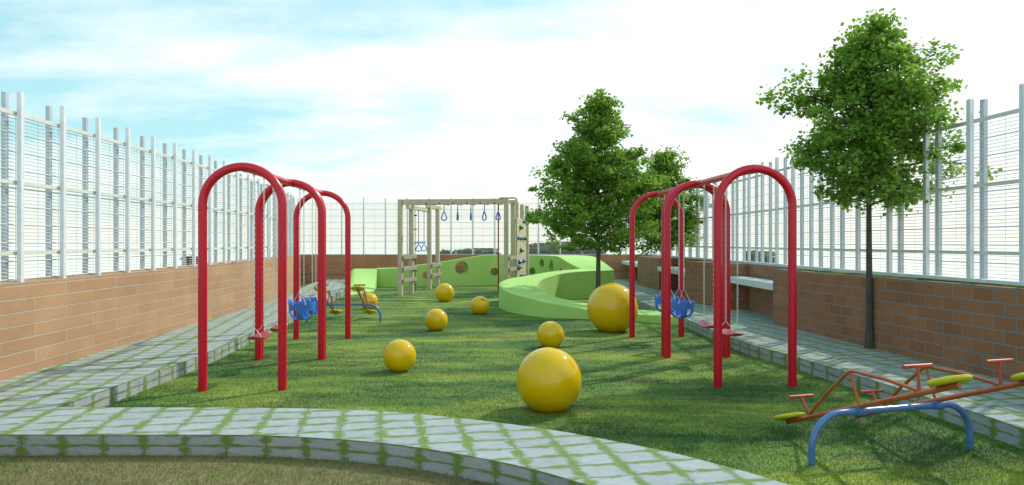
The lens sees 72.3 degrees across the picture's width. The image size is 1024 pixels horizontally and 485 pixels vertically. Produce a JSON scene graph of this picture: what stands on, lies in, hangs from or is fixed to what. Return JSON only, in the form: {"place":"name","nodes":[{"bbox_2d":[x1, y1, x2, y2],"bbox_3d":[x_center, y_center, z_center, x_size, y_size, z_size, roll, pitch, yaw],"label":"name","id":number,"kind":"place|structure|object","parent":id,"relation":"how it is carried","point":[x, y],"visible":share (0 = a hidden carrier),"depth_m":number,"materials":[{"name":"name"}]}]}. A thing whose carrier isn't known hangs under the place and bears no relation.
{"place":"outdoors","nodes":[
{"label":"outdoors","id":0,"kind":"place"},
{"bbox_2d":[0,452,506,484],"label":"front lawn","id":1,"kind":"structure","parent":0,"point":[265,480],"depth_m":4.71,"materials":[{"name":"green plant"}]},
{"bbox_2d":[0,243,1018,281],"bbox_3d":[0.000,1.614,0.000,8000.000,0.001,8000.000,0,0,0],"label":"ground","id":2,"kind":"structure","parent":0,"point":[910,267],"depth_m":86.99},
{"bbox_2d":[179,255,197,264],"bbox_3d":[-6.689,0.941,14.612,0.497,1.350,0.615,0,0,-41],"label":"bush","id":3,"kind":"object","parent":2,"relation":"on","point":[189,261],"visible":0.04,"depth_m":14.45,"materials":[{"name":"green plant"}]},
{"bbox_2d":[440,249,455,253],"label":"bush","id":4,"kind":"object","parent":2,"relation":"on","point":[445,252],"visible":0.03,"depth_m":28.41,"materials":[{"name":"green plant"}]},
{"bbox_2d":[455,249,466,253],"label":"bush","id":5,"kind":"object","parent":2,"relation":"on","point":[459,252],"visible":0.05,"depth_m":28.65,"materials":[{"name":"green plant"}]},
{"bbox_2d":[470,248,491,253],"bbox_3d":[-1.247,0.915,28.643,1.076,1.404,1.144,0,0,27],"label":"bush","id":6,"kind":"object","parent":2,"relation":"on","point":[480,252],"visible":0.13,"depth_m":28.48,"materials":[{"name":"green plant"}]},
{"bbox_2d":[485,248,500,253],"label":"bush","id":7,"kind":"object","parent":2,"relation":"on","point":[490,252],"visible":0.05,"depth_m":28.60,"materials":[{"name":"green plant"}]},
{"bbox_2d":[529,244,539,253],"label":"bush","id":8,"kind":"object","parent":2,"relation":"on","point":[533,248],"visible":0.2,"depth_m":28.45,"materials":[{"name":"green plant"}]},
{"bbox_2d":[531,242,555,253],"bbox_3d":[1.345,0.794,28.902,1.574,1.646,1.389,0,0,42],"label":"bush","id":9,"kind":"object","parent":2,"relation":"on","point":[542,248],"visible":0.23,"depth_m":28.59,"materials":[{"name":"green plant"}]},
{"bbox_2d":[545,242,575,253],"bbox_3d":[1.948,0.773,28.812,1.752,1.688,1.536,0,0,0],"label":"bush","id":10,"kind":"object","parent":2,"relation":"on","point":[562,252],"visible":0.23,"depth_m":28.44,"materials":[{"name":"green plant"}]},
{"bbox_2d":[567,246,591,253],"bbox_3d":[2.619,0.781,29.041,1.937,1.674,1.667,0,0,42],"label":"bush","id":11,"kind":"object","parent":2,"relation":"on","point":[576,252],"visible":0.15,"depth_m":28.48,"materials":[{"name":"green plant"}]},
{"bbox_2d":[577,244,605,253],"bbox_3d":[3.107,0.793,28.772,1.802,1.667,1.619,0,0,0],"label":"bush","id":12,"kind":"object","parent":2,"relation":"on","point":[588,252],"visible":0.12,"depth_m":28.53,"materials":[{"name":"green plant"}]},
{"bbox_2d":[742,250,768,261],"bbox_3d":[6.728,0.909,19.476,0.818,1.413,0.797,0,0,0],"label":"bush","id":13,"kind":"object","parent":2,"relation":"on","point":[753,256],"visible":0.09,"depth_m":19.37,"materials":[{"name":"green plant"}]},
{"bbox_2d":[759,251,773,262],"bbox_3d":[7.233,0.926,19.945,0.766,1.410,0.892,0,0,0],"label":"bush","id":14,"kind":"object","parent":2,"relation":"on","point":[767,259],"visible":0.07,"depth_m":19.78,"materials":[{"name":"green plant"}]},
{"bbox_2d":[0,279,1023,484],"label":"path","id":15,"kind":"structure","parent":0,"point":[59,410],"depth_m":5.43,"materials":[{"name":"grey stone"}]},
{"bbox_2d":[0,254,292,380],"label":"brick wall","id":16,"kind":"structure","parent":15,"relation":"on","point":[48,322],"depth_m":9.09,"materials":[{"name":"brown brick"}]},
{"bbox_2d":[0,92,295,281],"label":"fence","id":17,"kind":"object","parent":16,"relation":"on","point":[20,183],"visible":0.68,"depth_m":9.60,"materials":[{"name":"metal"}]},
{"bbox_2d":[622,145,711,255],"bbox_3d":[4.172,-0.589,18.740,2.748,4.069,3.012,0,0,0],"label":"tree","id":18,"kind":"object","parent":15,"relation":"on","point":[664,161],"visible":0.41,"depth_m":18.76,"materials":[{"name":"green plant"}]},
{"bbox_2d":[638,254,1023,381],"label":"brick wall","id":19,"kind":"structure","parent":15,"relation":"on","point":[968,326],"depth_m":8.77,"materials":[{"name":"brown brick"}]},
{"bbox_2d":[621,261,637,266],"bbox_3d":[4.530,0.764,25.010,0.660,0.125,3.780,0,0,0],"label":"bench","id":20,"kind":"object","parent":19,"relation":"attached to","point":[627,263],"visible":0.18,"depth_m":25.70,"materials":[{"name":"grey concrete"}]},
{"bbox_2d":[658,267,684,275],"bbox_3d":[4.555,0.764,18.550,0.610,0.125,3.840,0,0,0],"label":"bench","id":21,"kind":"object","parent":19,"relation":"attached to","point":[674,270],"visible":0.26,"depth_m":18.55,"materials":[{"name":"grey concrete"}]},
{"bbox_2d":[730,276,772,290],"bbox_3d":[4.665,0.764,13.290,0.390,0.125,2.540,0,0,0],"label":"bench","id":22,"kind":"object","parent":19,"relation":"attached to","point":[767,284],"visible":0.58,"depth_m":13.17,"materials":[{"name":"grey concrete"}]},
{"bbox_2d":[639,83,1023,285],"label":"fence","id":23,"kind":"object","parent":19,"relation":"on","point":[983,252],"visible":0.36,"depth_m":8.97,"materials":[{"name":"metal"}]},
{"bbox_2d":[755,8,1002,348],"bbox_3d":[4.726,-0.822,9.134,2.663,4.532,2.670,0,0,-21],"label":"tree","id":24,"kind":"object","parent":15,"relation":"on","point":[865,83],"visible":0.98,"depth_m":8.85,"materials":[{"name":"green plant"}]},
{"bbox_2d":[0,0,1023,242],"label":"sky","id":25,"kind":"structure","parent":0,"point":[374,101],"materials":[{"name":"white"}]},
{"bbox_2d":[105,283,1023,484],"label":"lawn","id":26,"kind":"structure","parent":0,"point":[437,305],"depth_m":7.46,"materials":[{"name":"green plant"}]},
{"bbox_2d":[198,162,324,391],"bbox_3d":[-2.887,0.381,8.323,0.911,2.446,2.021,0,0,-3],"label":"swing set","id":27,"kind":"object","parent":26,"relation":"on","point":[273,180],"visible":0.97,"depth_m":7.35,"materials":[{"name":"red metal"}]},
{"bbox_2d":[247,174,270,339],"bbox_3d":[-2.864,0.167,7.938,0.192,1.866,0.430,0,0,-3],"label":"swing","id":28,"kind":"object","parent":27,"relation":"hanging from","point":[261,335],"visible":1,"depth_m":8.00,"materials":[{"name":"red rubber"}]},
{"bbox_2d":[267,183,287,331],"bbox_3d":[-2.909,0.167,8.689,0.192,1.866,0.430,0,0,-3],"label":"swing","id":29,"kind":"object","parent":27,"relation":"hanging from","point":[275,328],"visible":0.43,"depth_m":8.50,"materials":[{"name":"metal"}]},
{"bbox_2d":[262,182,350,358],"bbox_3d":[-3.002,0.381,10.323,0.911,2.446,2.021,0,0,-3],"label":"swing set","id":30,"kind":"object","parent":26,"relation":"on","point":[338,199],"visible":0.59,"depth_m":11.23,"materials":[{"name":"red metal"}]},
{"bbox_2d":[288,189,315,319],"bbox_3d":[-2.979,0.167,9.938,0.376,1.865,0.346,0,0,-3],"label":"bucket swing","id":31,"kind":"object","parent":30,"relation":"hanging from","point":[301,308],"visible":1,"depth_m":9.83,"materials":[{"name":"blue plastic"}]},
{"bbox_2d":[301,198,326,314],"bbox_3d":[-3.025,0.167,10.709,0.376,1.865,0.346,0,0,-3],"label":"bucket swing","id":32,"kind":"object","parent":30,"relation":"hanging from","point":[313,299],"visible":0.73,"depth_m":10.60,"materials":[{"name":"blue plastic"}]},
{"bbox_2d":[306,284,381,322],"bbox_3d":[-3.271,1.194,13.634,1.458,0.820,1.733,0,0,-3],"label":"seesaw","id":33,"kind":"object","parent":26,"relation":"on","point":[358,288],"visible":0.81,"depth_m":13.62,"materials":[{"name":"blue metal"}]},
{"bbox_2d":[360,293,377,309],"bbox_3d":[-3.323,1.371,16.303,0.408,0.408,0.408,-21,6,-4],"label":"ball","id":34,"kind":"object","parent":26,"relation":"on","point":[371,297],"visible":0.64,"depth_m":16.17,"materials":[{"name":"yellow plastic"}]},
{"bbox_2d":[383,339,415,371],"bbox_3d":[-1.359,1.374,8.475,0.401,0.401,0.401,33,-38,-18],"label":"ball","id":35,"kind":"object","parent":26,"relation":"on","point":[399,355],"visible":1,"depth_m":8.33,"materials":[{"name":"yellow plastic"}]},
{"bbox_2d":[425,309,447,330],"bbox_3d":[-1.337,1.373,12.394,0.403,0.403,0.403,-35,44,-7],"label":"ball","id":36,"kind":"object","parent":26,"relation":"on","point":[436,319],"visible":0.98,"depth_m":12.25,"materials":[{"name":"yellow plastic"}]},
{"bbox_2d":[435,283,453,301],"bbox_3d":[-1.772,1.325,18.428,0.509,0.509,0.509,15,-42,2],"label":"ball","id":37,"kind":"object","parent":26,"relation":"on","point":[444,292],"visible":0.98,"depth_m":18.25,"materials":[{"name":"yellow plastic"}]},
{"bbox_2d":[398,197,528,295],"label":"monkey bars","id":38,"kind":"object","parent":26,"relation":"on","point":[521,268],"visible":0.88,"depth_m":21.24,"materials":[{"name":"brown wood"}]},
{"bbox_2d":[415,211,426,251],"bbox_3d":[-2.920,-0.363,22.573,0.204,1.306,0.956,0,0,7],"label":"trapeze","id":39,"kind":"object","parent":38,"relation":"hanging from","point":[418,242],"visible":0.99,"depth_m":22.23,"materials":[{"name":"plastic"}]},
{"bbox_2d":[441,209,446,220],"bbox_3d":[-2.005,-0.877,20.684,0.194,0.476,0.038,0,0,-22],"label":"hanging ring","id":40,"kind":"object","parent":38,"relation":"hanging from","point":[442,216],"visible":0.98,"depth_m":20.67,"materials":[{"name":"plastic"}]},
{"bbox_2d":[482,205,486,220],"bbox_3d":[-0.811,-0.877,20.548,0.038,0.476,0.194,0,0,42],"label":"hanging ring","id":41,"kind":"object","parent":38,"relation":"hanging from","point":[485,219],"visible":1,"depth_m":20.54,"materials":[{"name":"blue plastic"}]},
{"bbox_2d":[495,204,500,220],"bbox_3d":[-0.405,-0.877,20.503,0.194,0.476,0.038,0,0,-40],"label":"hanging ring","id":42,"kind":"object","parent":38,"relation":"hanging from","point":[497,214],"visible":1,"depth_m":20.50,"materials":[{"name":"blue plastic"}]},
{"bbox_2d":[299,255,637,282],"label":"brick wall","id":43,"kind":"structure","parent":26,"relation":"on","point":[335,266],"depth_m":27.00,"materials":[{"name":"brown brick"}]},
{"bbox_2d":[297,198,637,254],"bbox_3d":[-1.704,-0.611,27.152,13.209,2.210,0.111,0,0,0],"label":"fence","id":44,"kind":"object","parent":43,"relation":"on","point":[407,231],"visible":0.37,"depth_m":27.19,"materials":[{"name":"metal"}]},
{"bbox_2d":[470,296,488,313],"bbox_3d":[-0.700,1.370,15.222,0.410,0.410,0.410,0,0,0],"label":"ball","id":45,"kind":"object","parent":26,"relation":"on","point":[479,304],"visible":0.99,"depth_m":15.08,"materials":[{"name":"yellow plastic"}]},
{"bbox_2d":[351,255,677,324],"bbox_3d":[-1.310,1.028,19.753,8.940,1.152,13.205,0,0,0],"label":"play sculpture","id":46,"kind":"object","parent":26,"relation":"on","point":[548,286],"visible":0.77,"depth_m":19.66,"materials":[{"name":"green rubber"}]},
{"bbox_2d":[516,347,581,412],"bbox_3d":[0.343,1.280,6.514,0.608,0.608,0.608,0,0,0],"label":"ball","id":47,"kind":"object","parent":26,"relation":"on","point":[548,379],"visible":0.95,"depth_m":6.29,"materials":[{"name":"yellow plastic"}]},
{"bbox_2d":[537,321,564,347],"bbox_3d":[0.574,1.370,10.388,0.409,0.409,0.409,19,-2,29],"label":"ball","id":48,"kind":"object","parent":26,"relation":"on","point":[550,334],"visible":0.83,"depth_m":10.24,"materials":[{"name":"yellow plastic"}]},
{"bbox_2d":[522,88,688,287],"bbox_3d":[2.203,-0.989,16.697,3.895,5.189,3.801,0,0,0],"label":"tree","id":49,"kind":"object","parent":26,"relation":"on","point":[614,180],"visible":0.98,"depth_m":16.02,"materials":[{"name":"green plant"}]},
{"bbox_2d":[587,283,637,332],"bbox_3d":[1.760,1.154,12.270,0.890,0.890,0.890,6,12,39],"label":"ball","id":50,"kind":"object","parent":26,"relation":"on","point":[607,307],"visible":0.86,"depth_m":11.94,"materials":[{"name":"yellow plastic"}]},
{"bbox_2d":[629,183,722,356],"bbox_3d":[2.438,0.381,10.563,0.911,2.446,2.021,0,0,-3],"label":"swing set","id":51,"kind":"object","parent":26,"relation":"on","point":[644,197],"visible":0.56,"depth_m":11.46,"materials":[{"name":"red metal"}]},
{"bbox_2d":[654,195,678,311],"bbox_3d":[2.415,0.167,10.949,0.376,1.865,0.346,0,0,-3],"label":"bucket swing","id":52,"kind":"object","parent":51,"relation":"hanging from","point":[657,299],"visible":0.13,"depth_m":10.89,"materials":[{"name":"blue plastic"}]},
{"bbox_2d":[671,190,694,317],"bbox_3d":[2.461,0.167,10.178,0.376,1.865,0.346,0,0,-3],"label":"bucket swing","id":53,"kind":"object","parent":51,"relation":"hanging from","point":[683,305],"visible":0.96,"depth_m":10.07,"materials":[{"name":"blue plastic"}]},
{"bbox_2d":[664,164,796,387],"bbox_3d":[2.560,0.381,8.503,0.911,2.446,2.021,0,0,-3],"label":"swing set","id":54,"kind":"object","parent":26,"relation":"on","point":[727,179],"visible":0.94,"depth_m":7.53,"materials":[{"name":"red metal"}]},
{"bbox_2d":[698,183,714,327],"bbox_3d":[2.530,0.167,9.004,0.192,1.866,0.430,0,0,-3],"label":"swing","id":55,"kind":"object","parent":54,"relation":"hanging from","point":[703,324],"visible":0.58,"depth_m":9.19,"materials":[{"name":"metal"}]},
{"bbox_2d":[722,177,743,336],"bbox_3d":[2.576,0.167,8.224,0.192,1.866,0.430,0,0,-3],"label":"swing","id":56,"kind":"object","parent":54,"relation":"hanging from","point":[729,332],"visible":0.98,"depth_m":8.33,"materials":[{"name":"metal"}]},
{"bbox_2d":[773,358,1023,465],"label":"seesaw","id":57,"kind":"object","parent":26,"relation":"on","point":[935,385],"visible":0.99,"depth_m":4.95,"materials":[{"name":"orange metal"}]}
]}

